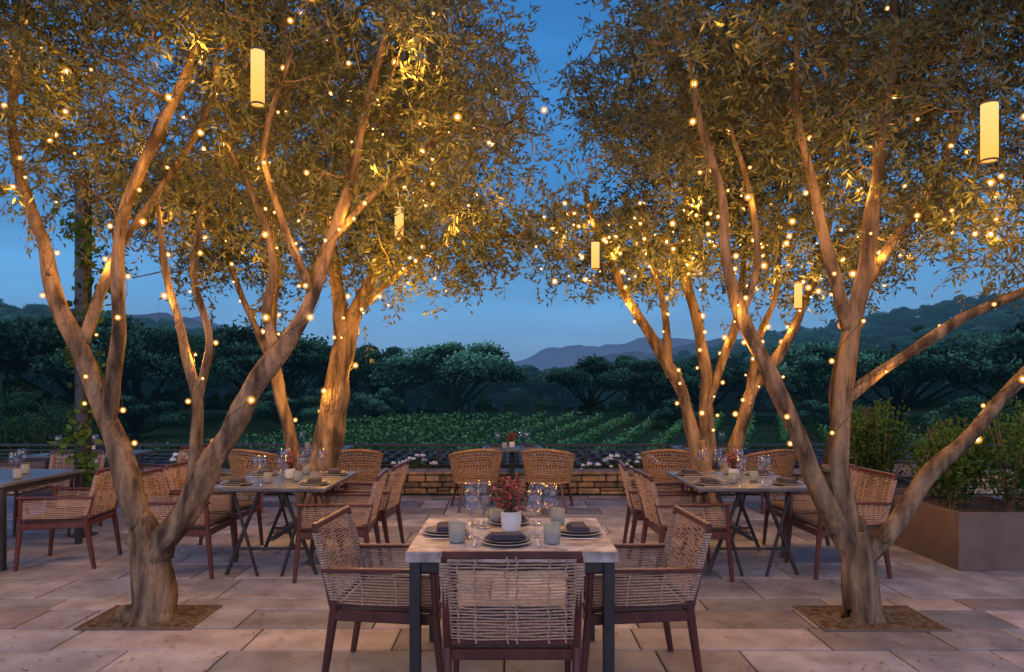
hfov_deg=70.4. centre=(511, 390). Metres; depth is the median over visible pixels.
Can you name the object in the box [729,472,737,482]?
candle holder
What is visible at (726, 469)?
candle holder
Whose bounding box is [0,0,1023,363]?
sky
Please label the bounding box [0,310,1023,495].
terrain
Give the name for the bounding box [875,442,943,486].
shrub
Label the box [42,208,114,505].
climbing vine
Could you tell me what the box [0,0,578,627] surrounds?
olive tree
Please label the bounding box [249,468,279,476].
place setting
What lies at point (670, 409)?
tree
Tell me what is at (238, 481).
place setting
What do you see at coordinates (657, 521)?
rope armchair
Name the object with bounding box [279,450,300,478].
flower vase
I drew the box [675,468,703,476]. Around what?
place setting
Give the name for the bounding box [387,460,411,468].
rose bush
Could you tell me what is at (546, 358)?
distant hills
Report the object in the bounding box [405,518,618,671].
stone top table
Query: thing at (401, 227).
pendant lantern
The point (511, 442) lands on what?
flower vase
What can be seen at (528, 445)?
place setting
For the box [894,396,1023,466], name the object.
shrub
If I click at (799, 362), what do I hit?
oak tree
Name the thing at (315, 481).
place setting
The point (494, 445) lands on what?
place setting
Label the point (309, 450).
dining table
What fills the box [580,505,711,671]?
rope armchair
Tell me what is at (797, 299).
pendant lantern
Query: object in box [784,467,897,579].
rope armchair
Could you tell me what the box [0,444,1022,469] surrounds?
metal railing
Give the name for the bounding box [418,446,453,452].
shrub
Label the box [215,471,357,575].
dining table
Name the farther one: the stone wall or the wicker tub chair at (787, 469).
the stone wall
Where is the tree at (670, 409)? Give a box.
[649,399,699,426]
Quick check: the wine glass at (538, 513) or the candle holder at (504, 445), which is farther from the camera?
the candle holder at (504, 445)
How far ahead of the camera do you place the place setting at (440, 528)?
3.99 m
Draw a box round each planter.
[823,397,941,521]
[895,396,1023,570]
[995,403,1023,503]
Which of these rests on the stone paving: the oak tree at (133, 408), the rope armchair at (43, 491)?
the rope armchair at (43, 491)
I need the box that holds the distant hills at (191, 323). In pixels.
[99,312,885,367]
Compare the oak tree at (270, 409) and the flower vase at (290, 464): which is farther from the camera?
the oak tree at (270, 409)
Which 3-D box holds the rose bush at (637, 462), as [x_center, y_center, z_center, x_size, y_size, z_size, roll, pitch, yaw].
[2.045,1.273,11.364,0.642,0.609,0.388,0,0,0]
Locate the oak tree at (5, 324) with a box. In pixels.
[0,305,27,346]
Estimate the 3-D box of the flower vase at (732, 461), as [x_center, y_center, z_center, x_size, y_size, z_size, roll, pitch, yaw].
[2.022,0.666,6.601,0.189,0.258,0.234,0,0,25]
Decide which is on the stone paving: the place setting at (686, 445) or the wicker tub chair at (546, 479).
the wicker tub chair at (546, 479)
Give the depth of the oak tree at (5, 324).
60.39 m
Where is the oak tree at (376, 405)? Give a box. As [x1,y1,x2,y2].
[346,387,407,422]
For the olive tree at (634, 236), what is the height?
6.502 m
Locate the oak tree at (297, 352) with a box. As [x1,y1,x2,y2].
[220,331,329,421]
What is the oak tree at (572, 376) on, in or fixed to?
on the terrain
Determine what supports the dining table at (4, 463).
on the stone paving
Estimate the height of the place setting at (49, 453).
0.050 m
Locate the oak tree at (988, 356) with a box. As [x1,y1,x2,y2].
[910,328,1023,410]
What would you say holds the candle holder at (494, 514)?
on the stone top table at (600, 553)
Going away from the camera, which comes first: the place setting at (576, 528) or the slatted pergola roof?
the place setting at (576, 528)
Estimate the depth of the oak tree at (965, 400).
49.19 m
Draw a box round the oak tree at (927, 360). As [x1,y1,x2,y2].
[802,344,1009,422]
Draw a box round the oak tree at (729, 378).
[640,359,750,406]
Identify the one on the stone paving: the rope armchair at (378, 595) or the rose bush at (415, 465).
the rope armchair at (378, 595)
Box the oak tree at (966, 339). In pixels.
[936,315,1023,392]
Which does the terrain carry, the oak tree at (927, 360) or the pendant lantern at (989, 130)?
the oak tree at (927, 360)
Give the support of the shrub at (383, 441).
on the terrain
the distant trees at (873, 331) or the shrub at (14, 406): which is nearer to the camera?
the shrub at (14, 406)
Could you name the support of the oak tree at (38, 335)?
on the terrain
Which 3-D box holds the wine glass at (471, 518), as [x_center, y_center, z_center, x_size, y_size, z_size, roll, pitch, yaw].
[-0.215,0.667,3.930,0.101,0.258,0.101,0,0,-21]
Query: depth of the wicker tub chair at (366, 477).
9.24 m
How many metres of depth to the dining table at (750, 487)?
6.10 m
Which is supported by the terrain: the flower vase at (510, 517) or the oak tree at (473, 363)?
the oak tree at (473, 363)
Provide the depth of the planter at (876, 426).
8.19 m
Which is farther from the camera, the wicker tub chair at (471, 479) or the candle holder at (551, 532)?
the wicker tub chair at (471, 479)
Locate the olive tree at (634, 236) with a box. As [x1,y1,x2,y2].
[506,0,1017,524]
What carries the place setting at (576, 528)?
on the stone top table at (600, 553)
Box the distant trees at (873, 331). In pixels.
[0,294,1023,412]
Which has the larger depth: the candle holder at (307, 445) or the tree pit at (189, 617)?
the candle holder at (307, 445)
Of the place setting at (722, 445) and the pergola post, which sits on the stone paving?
the pergola post
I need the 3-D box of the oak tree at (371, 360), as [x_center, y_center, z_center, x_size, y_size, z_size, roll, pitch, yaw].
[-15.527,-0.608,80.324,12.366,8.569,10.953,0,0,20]
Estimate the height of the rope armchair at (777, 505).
0.866 m
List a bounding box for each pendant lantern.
[138,90,146,171]
[250,0,264,107]
[395,129,403,238]
[591,146,598,269]
[794,216,801,308]
[980,0,998,163]
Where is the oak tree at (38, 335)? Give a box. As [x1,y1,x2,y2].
[0,310,200,403]
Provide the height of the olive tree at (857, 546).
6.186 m
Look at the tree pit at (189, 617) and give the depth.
4.81 m
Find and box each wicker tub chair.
[226,449,286,512]
[334,449,383,503]
[448,449,502,512]
[521,449,575,512]
[640,449,692,496]
[737,449,797,512]
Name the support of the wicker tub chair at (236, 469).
on the stone paving
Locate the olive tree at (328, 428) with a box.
[32,0,569,526]
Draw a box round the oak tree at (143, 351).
[30,323,240,429]
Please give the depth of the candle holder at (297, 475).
6.39 m
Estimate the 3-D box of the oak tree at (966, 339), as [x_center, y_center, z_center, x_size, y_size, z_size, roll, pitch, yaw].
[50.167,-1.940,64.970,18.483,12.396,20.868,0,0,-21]
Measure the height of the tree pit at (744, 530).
0.059 m
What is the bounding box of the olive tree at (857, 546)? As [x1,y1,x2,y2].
[575,0,1023,626]
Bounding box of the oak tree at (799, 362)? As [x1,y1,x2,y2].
[739,340,916,417]
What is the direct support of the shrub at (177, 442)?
on the terrain
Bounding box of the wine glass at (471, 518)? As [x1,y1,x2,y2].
[463,489,481,538]
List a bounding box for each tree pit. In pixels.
[73,605,221,630]
[273,521,302,533]
[723,521,750,533]
[793,605,951,631]
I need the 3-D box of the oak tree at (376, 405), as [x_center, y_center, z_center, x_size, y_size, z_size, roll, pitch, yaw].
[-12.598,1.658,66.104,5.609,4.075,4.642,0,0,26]
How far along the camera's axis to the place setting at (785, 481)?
6.13 m
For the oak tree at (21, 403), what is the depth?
45.85 m
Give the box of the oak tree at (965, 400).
[916,395,1004,435]
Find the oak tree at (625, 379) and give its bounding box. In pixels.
[591,356,722,411]
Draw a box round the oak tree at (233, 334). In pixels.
[181,319,332,403]
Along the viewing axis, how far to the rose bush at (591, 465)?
11.31 m
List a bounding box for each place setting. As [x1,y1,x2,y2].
[44,451,72,454]
[220,477,253,484]
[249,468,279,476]
[298,477,329,484]
[320,468,348,476]
[422,521,469,538]
[473,532,539,545]
[480,513,537,524]
[485,443,501,447]
[520,443,538,447]
[560,521,601,538]
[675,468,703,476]
[679,443,692,447]
[694,477,725,484]
[719,443,730,447]
[744,468,774,476]
[770,477,803,484]
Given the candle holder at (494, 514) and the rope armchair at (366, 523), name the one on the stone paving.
the rope armchair at (366, 523)
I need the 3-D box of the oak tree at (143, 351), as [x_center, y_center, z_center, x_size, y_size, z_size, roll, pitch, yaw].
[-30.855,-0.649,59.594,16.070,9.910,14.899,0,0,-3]
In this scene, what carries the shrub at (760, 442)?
on the terrain
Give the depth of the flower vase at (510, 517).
4.09 m
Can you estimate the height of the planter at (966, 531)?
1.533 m
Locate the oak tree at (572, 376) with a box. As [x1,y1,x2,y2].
[545,354,643,414]
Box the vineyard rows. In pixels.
[9,411,976,467]
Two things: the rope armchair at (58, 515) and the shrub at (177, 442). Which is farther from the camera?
the shrub at (177, 442)
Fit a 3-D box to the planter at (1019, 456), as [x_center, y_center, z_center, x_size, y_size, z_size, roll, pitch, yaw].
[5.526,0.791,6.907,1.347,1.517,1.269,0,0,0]
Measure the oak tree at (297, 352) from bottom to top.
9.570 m
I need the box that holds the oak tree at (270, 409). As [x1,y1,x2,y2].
[249,390,317,424]
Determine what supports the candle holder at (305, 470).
on the dining table at (292, 486)
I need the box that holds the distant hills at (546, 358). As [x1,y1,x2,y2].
[183,316,891,370]
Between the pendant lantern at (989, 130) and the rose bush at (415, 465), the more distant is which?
the rose bush at (415, 465)
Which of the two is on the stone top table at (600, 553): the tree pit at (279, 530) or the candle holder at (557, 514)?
the candle holder at (557, 514)
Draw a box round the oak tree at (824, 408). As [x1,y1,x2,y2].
[798,397,869,430]
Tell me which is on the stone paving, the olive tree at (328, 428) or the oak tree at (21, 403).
the olive tree at (328, 428)
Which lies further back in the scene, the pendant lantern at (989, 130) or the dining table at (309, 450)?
the dining table at (309, 450)
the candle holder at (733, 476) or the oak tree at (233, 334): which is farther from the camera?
the oak tree at (233, 334)
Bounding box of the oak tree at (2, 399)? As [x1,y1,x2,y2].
[0,391,51,430]
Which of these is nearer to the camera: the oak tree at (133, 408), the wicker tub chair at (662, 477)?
the wicker tub chair at (662, 477)
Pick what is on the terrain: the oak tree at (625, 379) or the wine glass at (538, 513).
the oak tree at (625, 379)
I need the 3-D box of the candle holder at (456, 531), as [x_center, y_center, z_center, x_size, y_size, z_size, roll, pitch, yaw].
[-0.290,0.745,3.830,0.092,0.100,0.092,0,0,-20]
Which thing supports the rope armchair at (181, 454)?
on the stone paving
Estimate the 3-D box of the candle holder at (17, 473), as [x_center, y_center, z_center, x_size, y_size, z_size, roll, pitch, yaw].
[-4.500,0.753,6.600,0.077,0.083,0.077,0,0,-31]
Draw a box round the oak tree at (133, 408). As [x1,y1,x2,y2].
[92,395,188,440]
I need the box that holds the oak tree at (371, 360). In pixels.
[317,347,428,398]
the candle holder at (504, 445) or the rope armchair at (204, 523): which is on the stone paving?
the rope armchair at (204, 523)
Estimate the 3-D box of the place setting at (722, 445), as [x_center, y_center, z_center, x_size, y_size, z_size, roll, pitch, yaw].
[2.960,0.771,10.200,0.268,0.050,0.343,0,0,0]
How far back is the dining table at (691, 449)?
10.05 m
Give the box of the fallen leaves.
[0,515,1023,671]
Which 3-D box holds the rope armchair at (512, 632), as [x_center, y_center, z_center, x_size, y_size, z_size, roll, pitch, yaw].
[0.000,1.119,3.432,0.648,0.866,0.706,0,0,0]
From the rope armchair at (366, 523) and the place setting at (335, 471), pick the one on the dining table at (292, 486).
the place setting at (335, 471)
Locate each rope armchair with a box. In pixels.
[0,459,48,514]
[12,450,104,536]
[13,467,121,571]
[139,445,203,501]
[142,467,237,578]
[165,461,263,558]
[292,468,387,583]
[312,505,443,671]
[322,460,408,560]
[438,551,585,671]
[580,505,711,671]
[618,460,698,559]
[633,468,733,581]
[762,464,857,557]
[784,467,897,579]
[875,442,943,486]
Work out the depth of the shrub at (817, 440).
18.10 m
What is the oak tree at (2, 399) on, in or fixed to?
on the terrain
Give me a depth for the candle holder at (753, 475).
6.39 m
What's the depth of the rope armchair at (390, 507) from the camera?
6.75 m
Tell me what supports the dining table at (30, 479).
on the stone paving
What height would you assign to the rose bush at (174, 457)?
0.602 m
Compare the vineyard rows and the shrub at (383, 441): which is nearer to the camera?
the shrub at (383, 441)
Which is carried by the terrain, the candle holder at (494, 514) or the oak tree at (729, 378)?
the oak tree at (729, 378)
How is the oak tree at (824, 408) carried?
on the terrain
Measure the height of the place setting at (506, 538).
0.050 m
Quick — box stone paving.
[0,495,1023,671]
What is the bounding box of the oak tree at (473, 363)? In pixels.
[369,340,529,421]
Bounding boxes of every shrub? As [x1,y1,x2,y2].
[0,377,74,467]
[0,402,101,467]
[127,436,252,458]
[343,432,426,452]
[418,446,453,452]
[718,426,816,448]
[768,414,899,448]
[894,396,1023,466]
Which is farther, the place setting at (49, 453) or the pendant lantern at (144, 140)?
the place setting at (49, 453)
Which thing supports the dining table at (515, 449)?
on the stone paving
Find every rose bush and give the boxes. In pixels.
[166,452,186,467]
[222,452,229,468]
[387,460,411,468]
[405,453,436,468]
[580,462,601,468]
[601,454,632,468]
[625,453,660,468]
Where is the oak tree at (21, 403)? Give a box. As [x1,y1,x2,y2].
[0,397,47,438]
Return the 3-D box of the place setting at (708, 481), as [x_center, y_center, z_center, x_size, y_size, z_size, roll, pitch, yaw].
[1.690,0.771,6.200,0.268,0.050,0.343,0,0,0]
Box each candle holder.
[13,469,21,478]
[20,464,29,473]
[263,472,272,482]
[293,471,301,480]
[302,465,309,473]
[305,442,309,448]
[448,521,465,542]
[489,508,501,523]
[502,442,506,448]
[543,522,560,543]
[550,508,564,525]
[724,465,730,473]
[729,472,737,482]
[749,471,757,480]
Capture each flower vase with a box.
[92,434,101,448]
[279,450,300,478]
[488,474,536,531]
[505,431,517,447]
[723,450,744,477]
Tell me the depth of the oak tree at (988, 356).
57.97 m
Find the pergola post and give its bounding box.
[68,169,97,537]
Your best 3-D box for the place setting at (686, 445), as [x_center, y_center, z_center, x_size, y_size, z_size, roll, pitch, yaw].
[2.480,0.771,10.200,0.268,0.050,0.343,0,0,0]
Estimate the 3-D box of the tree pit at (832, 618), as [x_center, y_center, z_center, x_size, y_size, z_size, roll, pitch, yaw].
[2.420,1.521,4.930,0.820,0.062,0.532,0,0,0]
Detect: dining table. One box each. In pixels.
[0,469,84,570]
[23,450,152,510]
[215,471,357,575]
[280,446,353,500]
[482,446,541,502]
[666,471,813,576]
[670,446,729,451]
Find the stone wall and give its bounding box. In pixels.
[7,469,1023,493]
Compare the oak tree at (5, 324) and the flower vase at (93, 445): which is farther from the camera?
the oak tree at (5, 324)
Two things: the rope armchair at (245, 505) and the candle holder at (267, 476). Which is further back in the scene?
the rope armchair at (245, 505)
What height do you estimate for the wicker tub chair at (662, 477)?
0.821 m
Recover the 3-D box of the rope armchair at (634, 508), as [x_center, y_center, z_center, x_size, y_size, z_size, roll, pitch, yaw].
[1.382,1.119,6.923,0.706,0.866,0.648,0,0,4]
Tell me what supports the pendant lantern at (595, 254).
hanging from the olive tree at (634, 236)
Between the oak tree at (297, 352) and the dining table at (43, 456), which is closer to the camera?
the dining table at (43, 456)
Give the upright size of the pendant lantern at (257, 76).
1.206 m
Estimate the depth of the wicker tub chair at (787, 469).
9.22 m
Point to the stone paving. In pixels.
(991, 598)
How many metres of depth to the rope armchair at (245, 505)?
6.92 m
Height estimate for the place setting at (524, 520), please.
0.050 m
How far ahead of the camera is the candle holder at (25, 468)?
6.97 m
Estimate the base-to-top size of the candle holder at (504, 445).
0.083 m
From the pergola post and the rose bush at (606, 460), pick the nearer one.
the pergola post
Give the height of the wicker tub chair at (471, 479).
0.821 m
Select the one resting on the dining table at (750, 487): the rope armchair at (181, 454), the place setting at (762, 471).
the place setting at (762, 471)
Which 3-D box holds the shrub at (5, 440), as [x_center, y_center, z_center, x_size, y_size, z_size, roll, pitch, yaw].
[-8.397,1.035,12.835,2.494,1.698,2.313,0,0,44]
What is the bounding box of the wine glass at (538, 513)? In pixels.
[526,490,543,537]
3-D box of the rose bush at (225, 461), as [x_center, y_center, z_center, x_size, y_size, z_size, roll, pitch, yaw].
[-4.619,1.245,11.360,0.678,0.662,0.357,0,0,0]
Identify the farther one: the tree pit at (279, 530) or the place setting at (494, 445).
the place setting at (494, 445)

